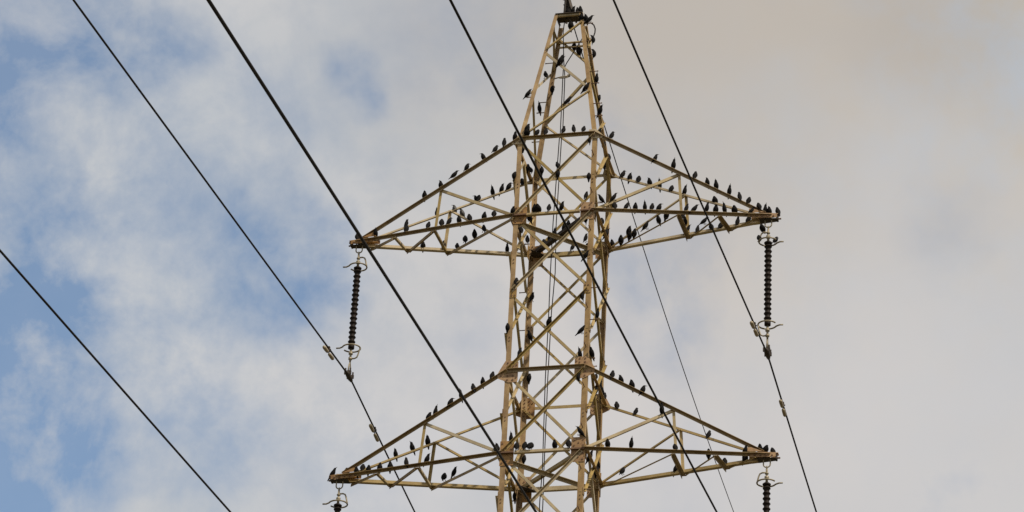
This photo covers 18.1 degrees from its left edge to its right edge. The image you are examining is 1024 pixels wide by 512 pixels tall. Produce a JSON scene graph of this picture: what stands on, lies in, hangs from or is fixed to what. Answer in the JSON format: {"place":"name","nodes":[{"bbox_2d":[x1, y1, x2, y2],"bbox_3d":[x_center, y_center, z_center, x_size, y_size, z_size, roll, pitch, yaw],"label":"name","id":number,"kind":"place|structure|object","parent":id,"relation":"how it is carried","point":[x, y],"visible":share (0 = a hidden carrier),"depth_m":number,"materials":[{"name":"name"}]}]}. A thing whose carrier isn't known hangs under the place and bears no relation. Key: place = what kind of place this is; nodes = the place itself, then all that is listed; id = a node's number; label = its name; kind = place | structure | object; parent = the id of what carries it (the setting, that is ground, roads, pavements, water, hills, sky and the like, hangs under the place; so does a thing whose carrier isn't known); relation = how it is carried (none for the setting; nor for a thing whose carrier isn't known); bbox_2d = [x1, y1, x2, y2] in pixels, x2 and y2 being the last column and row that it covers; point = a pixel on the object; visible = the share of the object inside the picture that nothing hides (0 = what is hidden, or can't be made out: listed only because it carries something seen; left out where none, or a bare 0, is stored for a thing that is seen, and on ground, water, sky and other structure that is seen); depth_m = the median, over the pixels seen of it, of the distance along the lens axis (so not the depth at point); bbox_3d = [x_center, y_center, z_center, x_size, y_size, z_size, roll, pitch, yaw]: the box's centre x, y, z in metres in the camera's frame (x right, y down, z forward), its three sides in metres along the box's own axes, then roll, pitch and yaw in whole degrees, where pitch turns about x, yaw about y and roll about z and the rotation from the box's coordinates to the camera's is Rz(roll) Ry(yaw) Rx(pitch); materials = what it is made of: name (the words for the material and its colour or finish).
{"place":"outdoors","nodes":[
{"label":"outdoors","id":0,"kind":"place"},
{"bbox_2d":[0,0,1023,511],"label":"sky","id":1,"kind":"structure","parent":0,"point":[886,137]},
{"bbox_3d":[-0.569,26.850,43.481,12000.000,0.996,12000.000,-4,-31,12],"label":"ground","id":2,"kind":"structure","parent":0,"visible":0},
{"bbox_2d":[329,0,780,511],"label":"transmission tower","id":3,"kind":"structure","parent":2,"relation":"on","point":[526,408],"depth_m":58.28,"materials":[{"name":"metal"}]},
{"bbox_2d":[327,467,336,480],"bbox_3d":[-3.219,3.906,57.687,0.281,0.161,0.096,-33,-37,9],"label":"bird","id":4,"kind":"object","parent":3,"relation":"attached to","point":[333,471],"visible":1,"depth_m":57.66},
{"bbox_2d":[322,487,347,511],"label":"suspension insulator","id":5,"kind":"object","parent":3,"relation":"hanging from","point":[337,506],"visible":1,"depth_m":57.28,"materials":[{"name":"metal"}]},
{"bbox_2d":[0,249,230,511],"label":"power cable","id":6,"kind":"object","parent":5,"relation":"attached to","point":[104,369],"visible":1,"depth_m":46.11,"materials":[{"name":"metal"}]},
{"bbox_2d":[336,252,367,382],"bbox_3d":[-2.932,1.067,59.219,0.413,2.669,0.347,18,-33,-24],"label":"suspension insulator","id":7,"kind":"object","parent":3,"relation":"hanging from","point":[357,270],"visible":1,"depth_m":59.16,"materials":[{"name":"ceramic"}]},
{"bbox_2d":[72,0,414,511],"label":"power cable","id":8,"kind":"object","parent":7,"relation":"attached to","point":[183,150],"visible":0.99,"depth_m":52.12,"materials":[{"name":"metal"}]},
{"bbox_2d":[322,345,333,359],"bbox_3d":[-3.265,1.686,57.390,0.079,0.154,0.590,-4,-25,12],"label":"vibration damper","id":9,"kind":"object","parent":8,"relation":"attached to","point":[327,350],"visible":1,"depth_m":57.38,"materials":[{"name":"metal"}]},
{"bbox_2d":[369,424,378,441],"bbox_3d":[-2.566,3.264,60.099,0.079,0.154,0.590,-4,-35,12],"label":"vibration damper","id":10,"kind":"object","parent":8,"relation":"attached to","point":[372,429],"visible":1,"depth_m":60.10,"materials":[{"name":"metal"}]},
{"bbox_2d":[393,448,397,460],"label":"bird","id":11,"kind":"object","parent":3,"relation":"attached to","point":[395,452],"visible":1,"depth_m":57.87},
{"bbox_2d":[404,457,408,467],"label":"bird","id":12,"kind":"object","parent":3,"relation":"attached to","point":[406,461],"visible":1,"depth_m":57.05},
{"bbox_2d":[410,441,414,454],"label":"bird","id":13,"kind":"object","parent":3,"relation":"attached to","point":[412,446],"visible":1,"depth_m":57.94},
{"bbox_2d":[423,453,429,466],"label":"bird","id":14,"kind":"object","parent":3,"relation":"attached to","point":[427,458],"visible":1,"depth_m":56.90},
{"bbox_2d":[425,435,430,449],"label":"bird","id":15,"kind":"object","parent":3,"relation":"attached to","point":[427,440],"visible":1,"depth_m":57.99},
{"bbox_2d":[441,473,446,480],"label":"bird","id":16,"kind":"object","parent":3,"relation":"attached to","point":[443,476],"visible":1,"depth_m":57.39},
{"bbox_2d":[446,398,454,407],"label":"bird","id":17,"kind":"object","parent":3,"relation":"attached to","point":[450,401],"visible":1,"depth_m":57.26},
{"bbox_2d":[450,466,456,478],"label":"bird","id":18,"kind":"object","parent":3,"relation":"on","point":[454,471],"visible":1,"depth_m":57.23},
{"bbox_2d":[449,170,459,178],"bbox_3d":[-1.078,-1.507,59.768,0.270,0.154,0.095,-12,-29,-18],"label":"bird","id":19,"kind":"object","parent":3,"relation":"attached to","point":[454,174],"visible":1,"depth_m":59.73},
{"bbox_2d":[471,383,475,392],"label":"bird","id":20,"kind":"object","parent":3,"relation":"attached to","point":[473,386],"visible":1,"depth_m":57.20},
{"bbox_2d":[472,229,476,237],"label":"bird","id":21,"kind":"object","parent":3,"relation":"attached to","point":[474,233],"visible":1,"depth_m":59.52},
{"bbox_2d":[490,185,494,199],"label":"bird","id":22,"kind":"object","parent":3,"relation":"attached to","point":[492,191],"visible":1,"depth_m":60.61},
{"bbox_2d":[499,183,503,195],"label":"bird","id":23,"kind":"object","parent":3,"relation":"attached to","point":[501,188],"visible":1,"depth_m":60.64},
{"bbox_2d":[505,242,508,252],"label":"bird","id":24,"kind":"object","parent":3,"relation":"attached to","point":[506,248],"visible":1,"depth_m":59.99},
{"bbox_2d":[505,323,509,333],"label":"bird","id":25,"kind":"object","parent":3,"relation":"attached to","point":[507,327],"visible":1,"depth_m":57.48},
{"bbox_2d":[505,182,512,190],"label":"bird","id":26,"kind":"object","parent":3,"relation":"attached to","point":[509,185],"visible":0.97,"depth_m":60.65},
{"bbox_2d":[512,490,515,503],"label":"bird","id":27,"kind":"object","parent":3,"relation":"attached to","point":[514,496],"visible":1,"depth_m":57.42},
{"bbox_2d":[512,171,516,181],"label":"bird","id":28,"kind":"object","parent":3,"relation":"attached to","point":[514,175],"visible":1,"depth_m":59.07},
{"bbox_2d":[514,442,519,449],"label":"bird","id":29,"kind":"object","parent":3,"relation":"attached to","point":[516,445],"visible":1,"depth_m":56.27},
{"bbox_2d":[522,442,526,449],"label":"bird","id":30,"kind":"object","parent":3,"relation":"attached to","point":[524,445],"visible":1,"depth_m":56.24},
{"bbox_2d":[524,128,529,135],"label":"bird","id":31,"kind":"object","parent":3,"relation":"attached to","point":[527,132],"visible":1,"depth_m":59.53},
{"bbox_2d":[523,89,531,98],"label":"bird","id":32,"kind":"object","parent":3,"relation":"attached to","point":[528,92],"visible":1,"depth_m":60.19},
{"bbox_2d":[527,373,530,384],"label":"bird","id":33,"kind":"object","parent":3,"relation":"attached to","point":[529,377],"visible":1,"depth_m":58.53},
{"bbox_2d":[527,212,531,223],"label":"bird","id":34,"kind":"object","parent":3,"relation":"attached to","point":[529,219],"visible":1,"depth_m":58.87},
{"bbox_2d":[527,330,532,341],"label":"bird","id":35,"kind":"object","parent":3,"relation":"attached to","point":[529,335],"visible":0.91,"depth_m":58.90},
{"bbox_2d":[527,442,533,448],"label":"bird","id":36,"kind":"object","parent":3,"relation":"attached to","point":[530,445],"visible":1,"depth_m":56.22},
{"bbox_2d":[529,292,533,301],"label":"bird","id":37,"kind":"object","parent":3,"relation":"attached to","point":[532,296],"visible":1,"depth_m":59.30},
{"bbox_2d":[535,204,541,211],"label":"bird","id":38,"kind":"object","parent":3,"relation":"attached to","point":[538,208],"visible":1,"depth_m":58.65},
{"bbox_2d":[537,100,541,115],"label":"bird","id":39,"kind":"object","parent":3,"relation":"attached to","point":[539,108],"visible":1,"depth_m":61.23},
{"bbox_2d":[546,316,551,325],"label":"bird","id":40,"kind":"object","parent":3,"relation":"attached to","point":[549,321],"visible":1,"depth_m":57.42},
{"bbox_2d":[550,85,554,94],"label":"bird","id":41,"kind":"object","parent":3,"relation":"attached to","point":[552,88],"visible":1,"depth_m":61.17},
{"bbox_2d":[542,21,564,511],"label":"hanging cable","id":42,"kind":"object","parent":3,"relation":"hanging from","point":[555,272],"visible":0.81,"depth_m":58.71,"materials":[{"name":"metal"}]},
{"bbox_2d":[552,439,556,447],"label":"bird","id":43,"kind":"object","parent":3,"relation":"attached to","point":[554,444],"visible":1,"depth_m":56.15},
{"bbox_2d":[539,39,581,511],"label":"hanging cable","id":44,"kind":"object","parent":3,"relation":"hanging from","point":[550,273],"visible":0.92,"depth_m":58.70,"materials":[{"name":"metal"}]},
{"bbox_2d":[556,56,564,67],"bbox_3d":[0.915,-3.652,60.566,0.266,0.152,0.094,-31,-42,17],"label":"bird","id":45,"kind":"object","parent":3,"relation":"attached to","point":[561,60],"visible":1,"depth_m":60.54},
{"bbox_2d":[559,201,563,209],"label":"bird","id":46,"kind":"object","parent":3,"relation":"attached to","point":[561,206],"visible":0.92,"depth_m":58.57},
{"bbox_2d":[563,96,572,104],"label":"bird","id":47,"kind":"object","parent":3,"relation":"attached to","point":[567,100],"visible":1,"depth_m":59.86},
{"bbox_2d":[566,439,571,447],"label":"bird","id":48,"kind":"object","parent":3,"relation":"attached to","point":[568,443],"visible":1,"depth_m":56.06},
{"bbox_2d":[568,20,572,32],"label":"bird","id":49,"kind":"object","parent":3,"relation":"attached to","point":[570,24],"visible":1,"depth_m":61.08},
{"bbox_2d":[576,372,580,383],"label":"bird","id":50,"kind":"object","parent":3,"relation":"attached to","point":[578,377],"visible":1,"depth_m":56.71},
{"bbox_2d":[575,325,584,335],"bbox_3d":[1.227,1.321,57.234,0.271,0.155,0.090,-19,-35,2],"label":"bird","id":51,"kind":"object","parent":3,"relation":"attached to","point":[581,330],"visible":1,"depth_m":57.20},
{"bbox_2d":[578,347,581,357],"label":"bird","id":52,"kind":"object","parent":3,"relation":"attached to","point":[579,353],"visible":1,"depth_m":56.98},
{"bbox_2d":[576,426,585,436],"bbox_3d":[1.198,3.067,56.172,0.273,0.156,0.092,20,-29,14],"label":"bird","id":53,"kind":"object","parent":3,"relation":"attached to","point":[580,431],"visible":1,"depth_m":56.14},
{"bbox_2d":[579,12,583,24],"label":"bird","id":54,"kind":"object","parent":3,"relation":"attached to","point":[581,16],"visible":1,"depth_m":61.16},
{"bbox_2d":[580,82,589,93],"bbox_3d":[1.375,-3.135,60.017,0.280,0.160,0.102,-28,-40,8],"label":"bird","id":55,"kind":"object","parent":3,"relation":"attached to","point":[585,87],"visible":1,"depth_m":59.98},
{"bbox_2d":[581,250,588,261],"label":"bird","id":56,"kind":"object","parent":3,"relation":"attached to","point":[585,255],"visible":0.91,"depth_m":57.93},
{"bbox_2d":[583,15,593,23],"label":"bird","id":57,"kind":"object","parent":3,"relation":"attached to","point":[588,19],"visible":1,"depth_m":61.06},
{"bbox_2d":[586,173,590,181],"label":"bird","id":58,"kind":"object","parent":3,"relation":"attached to","point":[588,175],"visible":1,"depth_m":58.71},
{"bbox_2d":[585,451,592,464],"bbox_3d":[1.363,3.529,56.546,0.276,0.158,0.096,-39,-42,14],"label":"bird","id":59,"kind":"object","parent":3,"relation":"attached to","point":[591,453],"visible":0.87,"depth_m":56.53},
{"bbox_2d":[589,346,594,360],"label":"bird","id":60,"kind":"object","parent":3,"relation":"attached to","point":[591,353],"visible":1,"depth_m":56.92},
{"bbox_2d":[591,49,595,59],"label":"bird","id":61,"kind":"object","parent":3,"relation":"attached to","point":[593,53],"visible":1,"depth_m":60.50},
{"bbox_2d":[594,73,598,85],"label":"bird","id":62,"kind":"object","parent":3,"relation":"attached to","point":[596,78],"visible":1,"depth_m":60.09},
{"bbox_2d":[595,307,598,321],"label":"bird","id":63,"kind":"object","parent":3,"relation":"attached to","point":[597,314],"visible":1,"depth_m":57.30},
{"bbox_2d":[596,105,602,117],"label":"bird","id":64,"kind":"object","parent":3,"relation":"attached to","point":[599,111],"visible":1,"depth_m":59.54},
{"bbox_2d":[598,194,605,203],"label":"bird","id":65,"kind":"object","parent":3,"relation":"attached to","point":[601,199],"visible":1,"depth_m":58.49},
{"bbox_2d":[605,438,609,446],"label":"bird","id":66,"kind":"object","parent":3,"relation":"attached to","point":[607,443],"visible":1,"depth_m":56.04},
{"bbox_2d":[608,131,614,139],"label":"bird","id":67,"kind":"object","parent":3,"relation":"attached to","point":[611,135],"visible":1,"depth_m":59.18},
{"bbox_2d":[610,370,614,379],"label":"bird","id":68,"kind":"object","parent":3,"relation":"attached to","point":[612,373],"visible":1,"depth_m":56.70},
{"bbox_2d":[618,235,623,245],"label":"bird","id":69,"kind":"object","parent":3,"relation":"attached to","point":[620,240],"visible":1,"depth_m":59.43},
{"bbox_2d":[619,467,625,475],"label":"bird","id":70,"kind":"object","parent":3,"relation":"attached to","point":[622,470],"visible":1,"depth_m":56.82},
{"bbox_2d":[627,230,631,240],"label":"bird","id":71,"kind":"object","parent":3,"relation":"attached to","point":[629,235],"visible":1,"depth_m":59.26},
{"bbox_2d":[627,172,631,183],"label":"bird","id":72,"kind":"object","parent":3,"relation":"attached to","point":[629,176],"visible":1,"depth_m":60.22},
{"bbox_2d":[629,437,633,447],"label":"bird","id":73,"kind":"object","parent":3,"relation":"attached to","point":[631,443],"visible":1,"depth_m":56.03},
{"bbox_2d":[629,380,634,392],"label":"bird","id":74,"kind":"object","parent":3,"relation":"attached to","point":[631,383],"visible":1,"depth_m":56.62},
{"bbox_2d":[632,228,636,237],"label":"bird","id":75,"kind":"object","parent":3,"relation":"attached to","point":[634,232],"visible":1,"depth_m":59.18},
{"bbox_2d":[638,385,645,395],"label":"bird","id":76,"kind":"object","parent":3,"relation":"attached to","point":[643,388],"visible":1,"depth_m":56.54},
{"bbox_2d":[641,220,649,230],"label":"bird","id":77,"kind":"object","parent":3,"relation":"attached to","point":[645,225],"visible":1,"depth_m":58.91},
{"bbox_2d":[572,22,733,511],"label":"earth wire","id":78,"kind":"object","parent":3,"relation":"attached to","point":[656,287],"visible":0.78,"depth_m":75.23,"materials":[{"name":"metal"}]},
{"bbox_2d":[656,215,660,225],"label":"bird","id":79,"kind":"object","parent":3,"relation":"attached to","point":[658,219],"visible":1,"depth_m":58.72},
{"bbox_2d":[671,158,675,172],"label":"bird","id":80,"kind":"object","parent":3,"relation":"attached to","point":[673,164],"visible":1,"depth_m":58.87},
{"bbox_2d":[682,184,686,194],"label":"bird","id":81,"kind":"object","parent":3,"relation":"attached to","point":[684,191],"visible":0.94,"depth_m":59.53},
{"bbox_2d":[688,204,699,213],"bbox_3d":[3.301,-0.851,58.419,0.282,0.161,0.102,-11,-29,-19],"label":"bird","id":82,"kind":"object","parent":3,"relation":"attached to","point":[694,208],"visible":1,"depth_m":58.38},
{"bbox_2d":[699,218,706,224],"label":"bird","id":83,"kind":"object","parent":3,"relation":"attached to","point":[704,220],"visible":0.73,"depth_m":58.66},
{"bbox_2d":[704,202,708,215],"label":"bird","id":84,"kind":"object","parent":3,"relation":"attached to","point":[707,207],"visible":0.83,"depth_m":58.41},
{"bbox_2d":[713,204,718,216],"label":"bird","id":85,"kind":"object","parent":3,"relation":"attached to","point":[715,209],"visible":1,"depth_m":58.39},
{"bbox_2d":[714,179,718,188],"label":"bird","id":86,"kind":"object","parent":3,"relation":"attached to","point":[716,185],"visible":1,"depth_m":58.65},
{"bbox_2d":[722,202,726,216],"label":"bird","id":87,"kind":"object","parent":3,"relation":"attached to","point":[724,208],"visible":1,"depth_m":58.39},
{"bbox_2d":[727,183,731,198],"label":"bird","id":88,"kind":"object","parent":3,"relation":"attached to","point":[729,190],"visible":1,"depth_m":58.59},
{"bbox_2d":[731,205,737,211],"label":"bird","id":89,"kind":"object","parent":3,"relation":"attached to","point":[734,208],"visible":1,"depth_m":58.37},
{"bbox_2d":[735,217,739,226],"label":"bird","id":90,"kind":"object","parent":3,"relation":"attached to","point":[737,221],"visible":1,"depth_m":58.67},
{"bbox_2d":[737,192,741,200],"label":"bird","id":91,"kind":"object","parent":3,"relation":"attached to","point":[739,195],"visible":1,"depth_m":58.51},
{"bbox_2d":[762,445,768,451],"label":"bird","id":92,"kind":"object","parent":3,"relation":"attached to","point":[765,448],"visible":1,"depth_m":56.01},
{"bbox_2d":[756,466,782,511],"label":"suspension insulator","id":93,"kind":"object","parent":3,"relation":"hanging from","point":[767,485],"visible":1,"depth_m":55.58,"materials":[{"name":"ceramic"}]},
{"bbox_2d":[449,0,717,511],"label":"power cable","id":94,"kind":"object","parent":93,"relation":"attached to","point":[554,202],"visible":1,"depth_m":41.06,"materials":[{"name":"metal"}]},
{"bbox_2d":[757,226,783,359],"bbox_3d":[4.600,0.624,57.619,0.413,2.669,0.347,18,-33,-24],"label":"suspension insulator","id":95,"kind":"object","parent":3,"relation":"hanging from","point":[767,320],"visible":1,"depth_m":57.55,"materials":[{"name":"ceramic"}]},
{"bbox_2d":[613,0,816,511],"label":"power cable","id":96,"kind":"object","parent":95,"relation":"attached to","point":[652,90],"visible":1,"depth_m":52.10,"materials":[{"name":"metal"}]},
{"bbox_2d":[750,321,758,336],"bbox_3d":[4.202,1.224,55.789,0.079,0.154,0.590,-5,-26,13],"label":"vibration damper","id":97,"kind":"object","parent":96,"relation":"attached to","point":[753,325],"visible":1,"depth_m":55.78,"materials":[{"name":"metal"}]},
{"bbox_2d":[779,399,786,416],"bbox_3d":[4.924,2.727,58.505,0.079,0.154,0.590,-4,-32,12],"label":"vibration damper","id":98,"kind":"object","parent":96,"relation":"attached to","point":[781,403],"visible":1,"depth_m":58.50,"materials":[{"name":"metal"}]},
{"bbox_2d":[759,224,765,233],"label":"bird","id":99,"kind":"object","parent":95,"relation":"attached to","point":[762,228],"visible":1,"depth_m":58.23},
{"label":"suspension insulator","id":100,"kind":"object","parent":3,"relation":"hanging from","visible":0},
{"bbox_2d":[206,0,536,511],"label":"power cable","id":101,"kind":"object","parent":100,"relation":"attached to","point":[257,76],"visible":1,"depth_m":23.94,"materials":[{"name":"metal"}]}
]}

